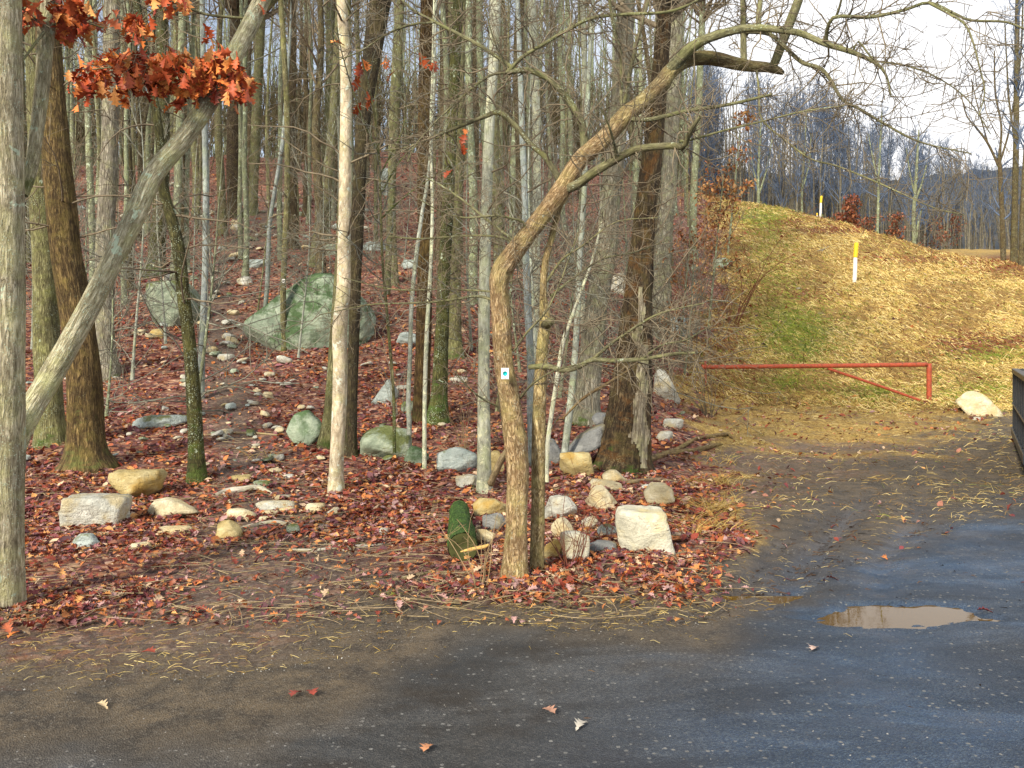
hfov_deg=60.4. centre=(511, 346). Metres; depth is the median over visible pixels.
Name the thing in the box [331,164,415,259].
bush
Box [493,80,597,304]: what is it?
sapling
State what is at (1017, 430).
dumpster
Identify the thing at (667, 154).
shaggy tree
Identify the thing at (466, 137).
forest tree
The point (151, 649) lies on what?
fallen leaf
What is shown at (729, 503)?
grass tufts
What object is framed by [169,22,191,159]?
forest tree
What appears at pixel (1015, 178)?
forest tree
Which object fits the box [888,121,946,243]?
forest tree
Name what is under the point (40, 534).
leaf litter
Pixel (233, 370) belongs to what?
stone
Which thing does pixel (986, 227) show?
forest tree
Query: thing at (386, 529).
rock
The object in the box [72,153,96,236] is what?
sapling
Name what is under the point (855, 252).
marker post
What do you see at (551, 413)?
sapling
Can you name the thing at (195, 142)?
forest tree
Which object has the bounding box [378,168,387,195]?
boulder
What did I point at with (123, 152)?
sapling
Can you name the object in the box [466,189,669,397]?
sapling
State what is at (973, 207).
forest tree
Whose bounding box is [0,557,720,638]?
leaf drift
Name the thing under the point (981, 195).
forest tree
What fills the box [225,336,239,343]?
stone
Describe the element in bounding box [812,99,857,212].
forest tree
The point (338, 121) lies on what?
sapling
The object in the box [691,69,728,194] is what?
forest tree
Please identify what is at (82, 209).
sapling
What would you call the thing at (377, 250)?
rock
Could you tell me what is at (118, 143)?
forest tree
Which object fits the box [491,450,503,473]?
rock
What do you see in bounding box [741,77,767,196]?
forest tree
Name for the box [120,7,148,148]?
forest tree
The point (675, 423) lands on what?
rock
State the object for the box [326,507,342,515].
rock
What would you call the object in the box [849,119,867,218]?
forest tree
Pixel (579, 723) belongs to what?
fallen leaf
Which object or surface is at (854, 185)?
forest tree
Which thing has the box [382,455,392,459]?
stone
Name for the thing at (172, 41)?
forest tree
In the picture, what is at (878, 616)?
water
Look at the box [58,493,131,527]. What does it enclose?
rock
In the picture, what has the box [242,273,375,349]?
boulder
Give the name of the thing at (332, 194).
forest tree
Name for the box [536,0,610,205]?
forest tree
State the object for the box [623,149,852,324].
bush
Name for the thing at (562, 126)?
forest tree
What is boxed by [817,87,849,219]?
forest tree
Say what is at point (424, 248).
forest tree
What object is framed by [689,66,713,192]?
forest tree
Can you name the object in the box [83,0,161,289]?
forest tree
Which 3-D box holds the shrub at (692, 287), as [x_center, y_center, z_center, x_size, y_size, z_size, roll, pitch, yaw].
[3.878,-0.507,19.536,2.997,4.150,3.638,0,0,-44]
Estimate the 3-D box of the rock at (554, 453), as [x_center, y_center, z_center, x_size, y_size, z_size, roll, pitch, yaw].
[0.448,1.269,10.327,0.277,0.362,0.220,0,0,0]
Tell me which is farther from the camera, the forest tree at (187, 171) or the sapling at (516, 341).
the forest tree at (187, 171)
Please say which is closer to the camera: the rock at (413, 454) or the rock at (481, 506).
the rock at (481, 506)
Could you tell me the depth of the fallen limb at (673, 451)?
12.18 m
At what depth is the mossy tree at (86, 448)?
10.05 m
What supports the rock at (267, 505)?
on the ground at (788, 530)
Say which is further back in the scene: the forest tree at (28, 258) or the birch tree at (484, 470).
the forest tree at (28, 258)
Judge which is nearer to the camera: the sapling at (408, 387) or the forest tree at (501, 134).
the sapling at (408, 387)
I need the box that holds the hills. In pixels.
[593,158,1021,249]
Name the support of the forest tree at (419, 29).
on the ground at (788, 530)
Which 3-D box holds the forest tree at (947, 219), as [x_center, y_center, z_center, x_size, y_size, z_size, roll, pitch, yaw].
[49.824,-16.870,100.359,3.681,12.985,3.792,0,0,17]
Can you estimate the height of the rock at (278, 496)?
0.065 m
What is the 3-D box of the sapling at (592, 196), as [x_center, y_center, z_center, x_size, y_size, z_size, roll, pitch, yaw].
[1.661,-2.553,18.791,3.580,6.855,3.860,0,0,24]
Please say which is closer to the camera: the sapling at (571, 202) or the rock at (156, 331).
the rock at (156, 331)
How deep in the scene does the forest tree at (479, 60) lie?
31.38 m
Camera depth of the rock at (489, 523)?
7.53 m
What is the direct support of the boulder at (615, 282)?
on the ground at (788, 530)
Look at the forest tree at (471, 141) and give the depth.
22.01 m
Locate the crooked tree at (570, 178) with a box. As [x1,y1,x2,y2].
[274,0,1023,582]
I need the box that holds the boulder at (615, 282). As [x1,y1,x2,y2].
[611,273,625,295]
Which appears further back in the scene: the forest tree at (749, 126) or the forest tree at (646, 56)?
the forest tree at (749, 126)
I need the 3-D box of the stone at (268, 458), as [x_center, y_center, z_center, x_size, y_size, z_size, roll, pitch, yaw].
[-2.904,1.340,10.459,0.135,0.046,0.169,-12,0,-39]
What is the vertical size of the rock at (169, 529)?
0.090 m
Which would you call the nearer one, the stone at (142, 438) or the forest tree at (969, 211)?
the stone at (142, 438)
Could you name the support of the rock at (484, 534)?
on the ground at (788, 530)
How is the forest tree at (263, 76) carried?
on the ground at (788, 530)
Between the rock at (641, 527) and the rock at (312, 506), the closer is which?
the rock at (641, 527)
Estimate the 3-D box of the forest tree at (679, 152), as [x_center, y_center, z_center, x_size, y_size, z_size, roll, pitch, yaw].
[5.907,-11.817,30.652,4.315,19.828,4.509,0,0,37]
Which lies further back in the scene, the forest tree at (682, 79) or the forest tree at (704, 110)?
the forest tree at (704, 110)
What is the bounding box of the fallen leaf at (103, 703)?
[95,699,107,708]
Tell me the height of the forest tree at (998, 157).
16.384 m
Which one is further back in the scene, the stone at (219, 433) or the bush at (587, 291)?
the bush at (587, 291)
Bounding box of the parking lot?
[0,497,1023,767]
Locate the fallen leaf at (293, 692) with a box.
[289,690,301,696]
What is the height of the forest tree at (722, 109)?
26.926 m
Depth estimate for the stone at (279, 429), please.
12.19 m
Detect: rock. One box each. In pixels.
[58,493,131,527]
[72,533,99,549]
[108,469,167,498]
[130,542,152,550]
[132,329,145,334]
[132,415,186,428]
[147,497,198,517]
[150,328,163,338]
[158,525,192,535]
[215,520,242,540]
[217,354,234,360]
[226,508,256,519]
[231,474,252,482]
[237,276,252,285]
[249,259,272,267]
[253,480,272,487]
[256,500,295,510]
[262,509,277,516]
[266,468,282,474]
[272,495,289,499]
[276,507,294,513]
[277,474,293,479]
[286,523,299,534]
[304,503,324,512]
[326,244,335,255]
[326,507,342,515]
[360,425,411,457]
[363,241,385,251]
[371,379,398,403]
[379,528,388,535]
[396,332,415,344]
[401,259,417,268]
[401,401,412,411]
[404,446,428,465]
[436,447,476,471]
[449,376,467,382]
[455,474,476,487]
[473,498,505,516]
[476,529,494,543]
[482,513,505,532]
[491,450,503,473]
[544,539,560,558]
[545,439,560,465]
[545,495,576,520]
[551,517,573,535]
[559,423,604,458]
[559,452,593,476]
[560,530,589,560]
[581,516,597,528]
[585,484,616,511]
[589,479,622,490]
[590,540,616,552]
[592,412,605,424]
[597,523,616,534]
[602,469,625,481]
[615,505,675,555]
[643,482,674,504]
[653,369,679,403]
[656,431,672,441]
[662,418,683,429]
[670,317,700,335]
[710,258,731,268]
[955,391,1002,416]
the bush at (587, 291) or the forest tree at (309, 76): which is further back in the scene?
the forest tree at (309, 76)
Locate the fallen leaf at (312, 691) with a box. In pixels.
[306,687,318,695]
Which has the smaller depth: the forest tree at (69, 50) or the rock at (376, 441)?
the rock at (376, 441)
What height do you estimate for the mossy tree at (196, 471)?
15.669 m
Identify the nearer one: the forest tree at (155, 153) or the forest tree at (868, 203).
the forest tree at (155, 153)
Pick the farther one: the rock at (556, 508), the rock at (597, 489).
the rock at (597, 489)
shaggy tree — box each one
[540,0,678,426]
[612,0,723,342]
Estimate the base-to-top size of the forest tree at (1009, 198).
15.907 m
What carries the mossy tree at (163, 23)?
on the ground at (788, 530)
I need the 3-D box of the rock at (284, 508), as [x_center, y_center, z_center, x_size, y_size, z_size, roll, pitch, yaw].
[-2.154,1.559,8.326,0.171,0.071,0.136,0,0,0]
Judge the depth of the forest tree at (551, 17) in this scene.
50.86 m
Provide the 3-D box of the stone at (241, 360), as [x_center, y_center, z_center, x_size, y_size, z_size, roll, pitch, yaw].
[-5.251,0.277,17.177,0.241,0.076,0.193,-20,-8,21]
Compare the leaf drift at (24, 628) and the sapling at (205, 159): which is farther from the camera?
the sapling at (205, 159)
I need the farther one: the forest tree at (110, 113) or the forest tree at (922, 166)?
the forest tree at (922, 166)
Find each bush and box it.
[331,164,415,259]
[348,319,434,415]
[430,303,577,442]
[541,228,667,352]
[607,225,737,381]
[612,175,781,370]
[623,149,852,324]
[628,183,744,311]
[665,362,752,416]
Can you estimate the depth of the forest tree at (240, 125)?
28.66 m
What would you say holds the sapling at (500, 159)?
on the ground at (788, 530)
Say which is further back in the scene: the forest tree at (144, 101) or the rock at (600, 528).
the forest tree at (144, 101)
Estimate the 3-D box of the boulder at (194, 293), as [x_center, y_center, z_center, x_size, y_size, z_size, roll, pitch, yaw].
[-7.812,-0.885,20.516,1.393,1.282,1.222,0,0,0]
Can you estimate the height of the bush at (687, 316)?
4.800 m
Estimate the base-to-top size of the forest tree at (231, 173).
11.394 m
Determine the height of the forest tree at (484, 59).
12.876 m
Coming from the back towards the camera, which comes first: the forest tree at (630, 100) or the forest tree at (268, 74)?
the forest tree at (630, 100)
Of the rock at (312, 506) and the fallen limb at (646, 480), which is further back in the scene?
the fallen limb at (646, 480)
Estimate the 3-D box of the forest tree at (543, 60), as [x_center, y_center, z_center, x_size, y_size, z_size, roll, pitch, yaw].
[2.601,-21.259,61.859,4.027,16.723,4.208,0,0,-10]
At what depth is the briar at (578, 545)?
6.29 m
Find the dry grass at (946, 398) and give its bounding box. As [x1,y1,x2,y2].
[661,187,1023,525]
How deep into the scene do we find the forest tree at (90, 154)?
22.55 m
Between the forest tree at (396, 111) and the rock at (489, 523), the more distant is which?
the forest tree at (396, 111)
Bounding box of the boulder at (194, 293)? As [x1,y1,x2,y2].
[146,281,207,326]
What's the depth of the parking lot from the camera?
3.96 m
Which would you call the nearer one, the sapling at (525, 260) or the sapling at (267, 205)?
the sapling at (525, 260)
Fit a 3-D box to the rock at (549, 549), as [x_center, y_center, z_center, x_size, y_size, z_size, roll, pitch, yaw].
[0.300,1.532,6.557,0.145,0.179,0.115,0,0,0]
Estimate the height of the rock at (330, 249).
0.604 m
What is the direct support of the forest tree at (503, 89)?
on the ground at (788, 530)
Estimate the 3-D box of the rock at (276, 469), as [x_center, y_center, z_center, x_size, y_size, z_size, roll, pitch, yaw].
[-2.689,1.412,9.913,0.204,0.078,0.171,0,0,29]
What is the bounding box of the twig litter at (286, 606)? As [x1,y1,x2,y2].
[0,272,772,629]
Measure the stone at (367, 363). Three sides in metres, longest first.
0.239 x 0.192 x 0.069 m
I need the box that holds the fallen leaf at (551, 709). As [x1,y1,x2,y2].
[542,705,556,712]
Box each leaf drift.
[0,250,992,619]
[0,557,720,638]
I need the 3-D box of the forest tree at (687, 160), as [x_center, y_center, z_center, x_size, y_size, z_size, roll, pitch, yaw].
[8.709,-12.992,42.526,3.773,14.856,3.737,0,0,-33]
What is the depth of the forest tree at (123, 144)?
68.35 m
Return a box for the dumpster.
[1011,368,1023,464]
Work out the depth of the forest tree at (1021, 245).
53.92 m
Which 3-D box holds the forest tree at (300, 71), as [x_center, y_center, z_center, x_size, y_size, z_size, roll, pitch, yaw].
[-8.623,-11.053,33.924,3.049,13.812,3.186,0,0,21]
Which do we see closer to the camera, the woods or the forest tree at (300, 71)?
the forest tree at (300, 71)
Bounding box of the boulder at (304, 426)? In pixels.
[286,410,321,445]
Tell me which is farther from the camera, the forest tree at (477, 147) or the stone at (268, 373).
the forest tree at (477, 147)
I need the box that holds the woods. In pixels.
[25,0,698,187]
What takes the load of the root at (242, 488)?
on the ground at (788, 530)
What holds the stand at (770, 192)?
on the ground at (788, 530)
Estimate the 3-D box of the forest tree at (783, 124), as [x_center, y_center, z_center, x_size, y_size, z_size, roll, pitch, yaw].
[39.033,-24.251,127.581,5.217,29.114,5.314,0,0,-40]
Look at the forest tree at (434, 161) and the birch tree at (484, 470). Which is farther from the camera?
the forest tree at (434, 161)
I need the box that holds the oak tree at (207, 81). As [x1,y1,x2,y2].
[0,0,278,611]
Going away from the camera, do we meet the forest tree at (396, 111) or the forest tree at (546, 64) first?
the forest tree at (396, 111)
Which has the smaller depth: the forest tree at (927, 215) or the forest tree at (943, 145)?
the forest tree at (943, 145)
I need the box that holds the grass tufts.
[153,322,1023,603]
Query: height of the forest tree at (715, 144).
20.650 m
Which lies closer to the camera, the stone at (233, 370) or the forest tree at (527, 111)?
the stone at (233, 370)
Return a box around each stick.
[204,431,277,435]
[293,542,386,551]
[393,570,454,580]
[417,497,450,504]
[460,544,488,551]
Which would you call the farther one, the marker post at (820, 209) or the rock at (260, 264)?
the marker post at (820, 209)
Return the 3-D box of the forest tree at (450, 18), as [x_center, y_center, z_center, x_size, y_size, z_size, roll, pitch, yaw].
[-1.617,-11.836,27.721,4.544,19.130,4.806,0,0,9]
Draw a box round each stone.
[138,437,148,440]
[145,333,156,337]
[206,346,218,352]
[209,351,221,356]
[211,430,223,436]
[221,319,234,324]
[221,341,233,344]
[222,333,236,338]
[222,429,232,434]
[223,434,233,439]
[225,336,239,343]
[225,402,236,409]
[227,310,239,314]
[230,224,243,229]
[230,369,238,373]
[237,357,248,362]
[246,429,254,435]
[260,410,269,416]
[261,456,273,460]
[262,422,272,427]
[263,392,272,398]
[264,372,274,375]
[272,454,283,461]
[275,427,283,431]
[276,355,292,363]
[306,405,314,409]
[360,361,372,365]
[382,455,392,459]
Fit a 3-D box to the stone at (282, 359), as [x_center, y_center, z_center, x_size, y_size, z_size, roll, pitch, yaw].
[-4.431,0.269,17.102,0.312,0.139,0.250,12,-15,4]
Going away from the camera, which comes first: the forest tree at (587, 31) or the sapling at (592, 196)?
the sapling at (592, 196)
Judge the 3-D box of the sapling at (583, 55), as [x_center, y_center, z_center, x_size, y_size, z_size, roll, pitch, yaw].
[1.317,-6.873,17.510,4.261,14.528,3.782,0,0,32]
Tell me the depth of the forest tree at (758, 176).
67.94 m
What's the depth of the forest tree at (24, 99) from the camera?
41.58 m
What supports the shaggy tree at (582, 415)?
on the ground at (788, 530)
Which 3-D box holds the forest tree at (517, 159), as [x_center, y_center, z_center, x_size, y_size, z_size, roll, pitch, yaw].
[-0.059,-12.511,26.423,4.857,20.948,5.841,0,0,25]
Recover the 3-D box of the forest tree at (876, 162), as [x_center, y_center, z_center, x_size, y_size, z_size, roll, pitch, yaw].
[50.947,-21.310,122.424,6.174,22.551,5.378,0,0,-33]
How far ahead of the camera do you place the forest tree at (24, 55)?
66.10 m
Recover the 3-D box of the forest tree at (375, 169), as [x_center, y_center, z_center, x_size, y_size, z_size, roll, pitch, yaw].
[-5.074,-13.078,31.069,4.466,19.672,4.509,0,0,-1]
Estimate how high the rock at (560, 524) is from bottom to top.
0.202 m
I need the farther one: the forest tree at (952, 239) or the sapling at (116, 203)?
the forest tree at (952, 239)
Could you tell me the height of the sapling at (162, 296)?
6.280 m
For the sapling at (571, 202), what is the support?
on the ground at (788, 530)
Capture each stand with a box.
[677,58,829,214]
[815,113,1021,249]
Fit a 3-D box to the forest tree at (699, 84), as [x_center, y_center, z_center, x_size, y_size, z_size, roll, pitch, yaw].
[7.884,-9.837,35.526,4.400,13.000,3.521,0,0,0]
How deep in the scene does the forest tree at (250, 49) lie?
51.27 m
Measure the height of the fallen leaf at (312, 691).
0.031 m
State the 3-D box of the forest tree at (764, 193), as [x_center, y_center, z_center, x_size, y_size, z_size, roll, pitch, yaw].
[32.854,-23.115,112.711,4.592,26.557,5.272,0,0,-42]
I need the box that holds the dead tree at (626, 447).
[520,0,786,474]
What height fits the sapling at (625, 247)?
5.272 m
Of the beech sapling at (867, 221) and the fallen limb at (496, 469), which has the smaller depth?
the fallen limb at (496, 469)
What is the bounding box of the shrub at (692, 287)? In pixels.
[653,233,789,403]
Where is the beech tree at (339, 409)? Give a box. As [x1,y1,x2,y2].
[236,0,453,494]
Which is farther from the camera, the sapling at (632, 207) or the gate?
the sapling at (632, 207)
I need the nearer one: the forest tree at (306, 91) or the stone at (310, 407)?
the stone at (310, 407)
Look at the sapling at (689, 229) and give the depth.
29.21 m
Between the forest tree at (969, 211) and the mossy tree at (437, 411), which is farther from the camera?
the forest tree at (969, 211)
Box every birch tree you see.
[439,0,584,493]
[527,0,540,373]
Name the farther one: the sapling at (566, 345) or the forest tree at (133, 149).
the forest tree at (133, 149)
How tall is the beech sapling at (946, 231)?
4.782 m
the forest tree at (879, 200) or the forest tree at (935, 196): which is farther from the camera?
the forest tree at (935, 196)
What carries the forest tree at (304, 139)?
on the ground at (788, 530)
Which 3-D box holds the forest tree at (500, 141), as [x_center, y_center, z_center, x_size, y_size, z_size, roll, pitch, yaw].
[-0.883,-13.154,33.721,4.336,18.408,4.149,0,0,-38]
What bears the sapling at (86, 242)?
on the ground at (788, 530)
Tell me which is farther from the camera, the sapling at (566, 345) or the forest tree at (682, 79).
the forest tree at (682, 79)
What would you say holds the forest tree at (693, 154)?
on the ground at (788, 530)
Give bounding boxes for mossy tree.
[23,0,181,473]
[24,0,65,448]
[33,0,292,483]
[142,0,215,277]
[365,0,487,425]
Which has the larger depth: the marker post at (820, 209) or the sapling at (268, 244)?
the marker post at (820, 209)
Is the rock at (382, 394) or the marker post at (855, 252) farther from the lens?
the marker post at (855, 252)
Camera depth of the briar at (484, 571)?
5.82 m
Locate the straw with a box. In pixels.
[0,468,1023,752]
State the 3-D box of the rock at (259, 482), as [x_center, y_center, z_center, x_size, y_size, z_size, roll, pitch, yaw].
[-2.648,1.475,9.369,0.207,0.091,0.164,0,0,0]
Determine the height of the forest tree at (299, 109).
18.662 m
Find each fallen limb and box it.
[487,449,505,485]
[554,432,733,484]
[562,367,634,418]
[622,477,680,483]
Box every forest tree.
[22,7,69,267]
[23,26,83,262]
[23,27,27,150]
[24,35,25,73]
[25,0,222,380]
[62,0,101,222]
[62,0,122,209]
[64,0,102,202]
[65,48,95,144]
[70,49,93,178]
[76,0,166,304]
[81,0,155,281]
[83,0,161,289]
[90,0,189,240]
[117,13,145,192]
[119,47,123,165]
[120,0,138,175]
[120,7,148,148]
[121,13,151,187]
[122,1,171,168]
[123,126,196,211]
[134,12,211,239]
[140,7,174,232]
[142,0,171,160]
[144,0,234,269]
[145,0,215,228]
[149,7,191,102]
[150,0,216,280]
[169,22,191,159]
[170,16,228,173]
[170,20,177,136]
[171,0,247,259]
[172,0,218,215]
[186,0,233,236]
[205,0,317,275]
[209,0,250,217]
[211,1,297,215]
[216,22,277,181]
[219,0,287,259]
[242,0,308,248]
[243,0,368,272]
[247,37,264,174]
[251,4,279,147]
[258,0,325,231]
[261,0,316,199]
[265,0,321,165]
[267,0,463,457]
[277,1,325,216]
[279,9,324,161]
[286,0,325,171]
[296,9,335,220]
[297,1,323,160]
[299,38,367,150]
[300,0,339,224]
[300,1,372,122]
[301,0,368,136]
[303,1,383,243]
[309,0,365,266]
[314,0,391,215]
[314,0,416,240]
[316,0,350,448]
[332,0,413,203]
[351,0,395,145]
[352,0,394,182]
[356,2,406,168]
[360,0,407,154]
[363,0,486,423]
[365,0,416,294]
[378,0,515,285]
[385,0,438,160]
[388,2,439,188]
[390,0,531,273]
[392,0,438,182]
[403,1,417,149]
[410,0,511,306]
[433,0,481,260]
[434,0,506,359]
[437,0,509,264]
[464,0,511,263]
[464,2,510,178]
[467,0,506,193]
[471,0,489,179]
[472,0,505,243]
[472,19,503,140]
[473,16,541,230]
[474,48,549,242]
[478,0,528,164]
[481,0,590,268]
[499,1,541,149]
[499,3,543,155]
[502,0,559,215]
[502,0,575,215]
[523,0,573,230]
[524,0,566,222]
[524,0,605,161]
[536,0,564,175]
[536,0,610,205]
[537,0,562,152]
[539,0,545,121]
[539,1,557,160]
[542,0,579,164]
[544,0,603,202]
[559,0,608,198]
[573,0,607,164]
[575,4,607,87]
[599,0,638,182]
[599,11,654,218]
[612,0,633,85]
[619,0,699,253]
[620,0,708,276]
[635,6,694,214]
[644,87,688,282]
[670,0,721,306]
[673,69,721,263]
[679,0,747,260]
[681,9,702,214]
[682,9,731,226]
[687,70,715,177]
[689,65,740,195]
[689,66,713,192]
[689,66,721,191]
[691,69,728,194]
[693,69,722,185]
[703,66,745,196]
[703,92,726,194]
[712,77,729,195]
[713,72,729,138]
[734,95,785,203]
[737,72,791,203]
[738,76,769,199]
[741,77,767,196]
[745,72,790,204]
[761,85,799,206]
[761,90,779,202]
[764,76,793,202]
[775,71,813,211]
[782,78,832,214]
[783,76,824,211]
[790,99,823,212]
[791,87,827,215]
[800,94,849,213]
[806,87,841,195]
[808,74,838,217]
[811,77,844,217]
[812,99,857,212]
[812,113,851,218]
[815,89,844,219]
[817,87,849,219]
[820,109,855,221]
[823,118,855,217]
[826,113,868,215]
[837,94,881,208]
[847,124,878,226]
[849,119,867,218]
[856,93,900,233]
[857,122,878,223]
[860,109,900,226]
[862,106,888,215]
[868,108,893,233]
[874,130,900,233]
[877,115,901,212]
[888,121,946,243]
[893,115,918,240]
[893,138,929,201]
[893,152,928,241]
[897,152,938,224]
[898,156,909,240]
[900,135,935,245]
[908,130,952,246]
[909,134,935,244]
[910,161,931,245]
[911,152,935,246]
[922,175,934,249]
[924,160,941,249]
[930,135,957,242]
[931,143,965,248]
[932,160,952,234]
[933,139,984,248]
[945,180,963,248]
[948,35,1023,261]
[952,161,965,247]
[960,151,982,241]
[962,149,981,248]
[963,160,987,249]
[964,157,991,248]
[971,186,993,236]
[979,162,1003,248]
[982,0,1023,262]
[982,194,999,240]
[993,164,1021,235]
[999,169,1011,234]
[1006,38,1023,265]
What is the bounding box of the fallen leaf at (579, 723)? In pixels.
[574,718,586,729]
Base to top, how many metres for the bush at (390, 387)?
1.610 m
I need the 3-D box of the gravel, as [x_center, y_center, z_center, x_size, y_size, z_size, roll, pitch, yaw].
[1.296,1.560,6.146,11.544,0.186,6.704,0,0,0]
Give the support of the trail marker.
attached to the crooked tree at (570, 178)
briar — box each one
[421,484,518,587]
[444,363,532,464]
[528,456,614,567]
[586,513,616,540]
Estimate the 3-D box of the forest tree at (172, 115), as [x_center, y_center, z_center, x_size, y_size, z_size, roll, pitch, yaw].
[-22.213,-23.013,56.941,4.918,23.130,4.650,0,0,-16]
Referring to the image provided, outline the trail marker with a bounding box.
[501,368,508,378]
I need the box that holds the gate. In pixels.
[701,359,931,401]
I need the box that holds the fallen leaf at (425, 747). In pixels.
[420,743,432,751]
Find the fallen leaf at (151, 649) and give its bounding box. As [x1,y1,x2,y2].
[141,647,155,652]
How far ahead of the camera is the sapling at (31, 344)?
18.16 m
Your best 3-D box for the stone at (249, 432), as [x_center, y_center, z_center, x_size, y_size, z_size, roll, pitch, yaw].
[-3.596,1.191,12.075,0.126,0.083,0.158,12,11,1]
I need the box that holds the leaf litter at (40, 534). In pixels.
[0,142,1023,627]
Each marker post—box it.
[819,196,822,216]
[852,242,858,281]
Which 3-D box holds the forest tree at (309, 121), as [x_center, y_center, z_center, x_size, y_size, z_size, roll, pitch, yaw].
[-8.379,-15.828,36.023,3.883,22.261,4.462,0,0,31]
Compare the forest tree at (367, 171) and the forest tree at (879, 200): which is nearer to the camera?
the forest tree at (367, 171)
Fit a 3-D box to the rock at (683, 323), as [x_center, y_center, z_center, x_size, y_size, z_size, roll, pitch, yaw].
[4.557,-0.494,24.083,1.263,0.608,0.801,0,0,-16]
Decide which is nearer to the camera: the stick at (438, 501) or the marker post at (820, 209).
the stick at (438, 501)
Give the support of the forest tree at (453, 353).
on the ground at (788, 530)
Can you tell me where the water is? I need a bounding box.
[722,596,1000,628]
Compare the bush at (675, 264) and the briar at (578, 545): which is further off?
the bush at (675, 264)
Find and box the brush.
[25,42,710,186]
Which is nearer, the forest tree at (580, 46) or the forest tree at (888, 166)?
the forest tree at (580, 46)
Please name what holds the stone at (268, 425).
on the ground at (788, 530)
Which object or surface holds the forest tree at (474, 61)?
on the ground at (788, 530)
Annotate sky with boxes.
[24,0,1023,179]
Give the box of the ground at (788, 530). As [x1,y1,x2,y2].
[0,144,1023,690]
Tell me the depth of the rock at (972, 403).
18.47 m
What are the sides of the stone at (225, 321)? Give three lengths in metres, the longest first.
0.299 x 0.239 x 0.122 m
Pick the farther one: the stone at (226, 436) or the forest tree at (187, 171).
the forest tree at (187, 171)
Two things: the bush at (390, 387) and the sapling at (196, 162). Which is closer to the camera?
the bush at (390, 387)
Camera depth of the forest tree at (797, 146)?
86.00 m
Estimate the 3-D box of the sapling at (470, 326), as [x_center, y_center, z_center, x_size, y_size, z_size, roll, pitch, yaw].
[-0.705,-2.974,17.922,3.933,6.788,3.710,0,0,-41]
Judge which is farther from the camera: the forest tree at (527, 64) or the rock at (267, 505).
the forest tree at (527, 64)
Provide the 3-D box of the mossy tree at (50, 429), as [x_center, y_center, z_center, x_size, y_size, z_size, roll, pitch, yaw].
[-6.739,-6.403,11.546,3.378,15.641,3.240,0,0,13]
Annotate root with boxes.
[215,485,272,503]
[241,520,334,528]
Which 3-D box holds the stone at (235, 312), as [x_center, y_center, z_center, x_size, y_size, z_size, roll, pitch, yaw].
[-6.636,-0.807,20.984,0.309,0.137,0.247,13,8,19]
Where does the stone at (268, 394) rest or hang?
on the ground at (788, 530)
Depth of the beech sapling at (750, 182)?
37.97 m
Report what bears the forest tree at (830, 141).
on the ground at (788, 530)
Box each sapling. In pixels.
[23,71,85,282]
[24,106,124,348]
[25,39,134,307]
[25,154,158,289]
[25,183,167,361]
[26,44,233,379]
[26,220,212,415]
[63,147,332,415]
[72,95,121,217]
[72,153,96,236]
[82,87,248,352]
[84,97,151,225]
[95,168,123,229]
[123,105,258,293]
[147,0,249,398]
[189,103,266,241]
[210,106,375,361]
[224,75,316,330]
[228,0,324,345]
[239,58,416,324]
[247,0,328,350]
[251,106,388,304]
[280,0,500,452]
[280,134,380,302]
[331,91,385,225]
[332,143,434,248]
[361,39,532,350]
[366,0,488,434]
[368,125,436,259]
[378,0,694,426]
[399,0,490,468]
[430,7,584,411]
[435,200,586,378]
[448,0,608,465]
[461,41,601,304]
[463,88,544,232]
[463,171,507,241]
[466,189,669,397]
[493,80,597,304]
[499,127,511,229]
[509,212,640,481]
[511,132,622,379]
[512,69,673,329]
[524,164,761,435]
[527,0,669,452]
[530,173,556,231]
[531,143,598,273]
[564,0,636,334]
[588,122,639,234]
[618,168,751,285]
[619,169,688,261]
[655,229,713,359]
[674,161,749,325]
[718,106,760,254]
[828,193,865,227]
[854,213,885,231]
[885,211,906,239]
[920,214,966,248]
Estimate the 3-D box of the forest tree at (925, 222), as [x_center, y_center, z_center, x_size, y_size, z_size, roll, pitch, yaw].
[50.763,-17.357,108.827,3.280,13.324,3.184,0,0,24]
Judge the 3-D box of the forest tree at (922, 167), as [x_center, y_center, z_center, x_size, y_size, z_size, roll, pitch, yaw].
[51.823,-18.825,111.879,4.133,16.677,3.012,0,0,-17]
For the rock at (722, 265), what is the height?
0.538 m
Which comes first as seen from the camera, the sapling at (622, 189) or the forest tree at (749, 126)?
the sapling at (622, 189)
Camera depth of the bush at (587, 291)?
18.53 m
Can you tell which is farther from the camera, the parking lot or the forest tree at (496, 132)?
the forest tree at (496, 132)
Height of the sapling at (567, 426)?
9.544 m
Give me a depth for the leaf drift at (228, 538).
8.29 m
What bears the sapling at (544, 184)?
on the ground at (788, 530)
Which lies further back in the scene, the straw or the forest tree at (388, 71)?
the forest tree at (388, 71)
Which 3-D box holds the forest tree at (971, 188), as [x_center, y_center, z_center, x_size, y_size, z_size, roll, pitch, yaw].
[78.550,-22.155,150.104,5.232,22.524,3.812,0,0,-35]
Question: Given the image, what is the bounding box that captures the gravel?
[1,491,1019,767]
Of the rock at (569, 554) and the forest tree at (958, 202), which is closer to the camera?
the rock at (569, 554)
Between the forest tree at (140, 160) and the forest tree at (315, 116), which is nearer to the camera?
the forest tree at (315, 116)
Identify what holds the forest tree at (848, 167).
on the ground at (788, 530)
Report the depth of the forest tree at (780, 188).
91.42 m
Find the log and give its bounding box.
[447,500,477,560]
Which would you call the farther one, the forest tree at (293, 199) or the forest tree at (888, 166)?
the forest tree at (888, 166)
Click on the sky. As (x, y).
(926, 18)
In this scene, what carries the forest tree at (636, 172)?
on the ground at (788, 530)
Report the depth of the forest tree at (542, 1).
60.39 m
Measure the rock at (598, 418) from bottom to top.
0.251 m
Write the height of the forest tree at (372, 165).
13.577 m
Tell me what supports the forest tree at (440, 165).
on the ground at (788, 530)
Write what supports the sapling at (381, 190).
on the ground at (788, 530)

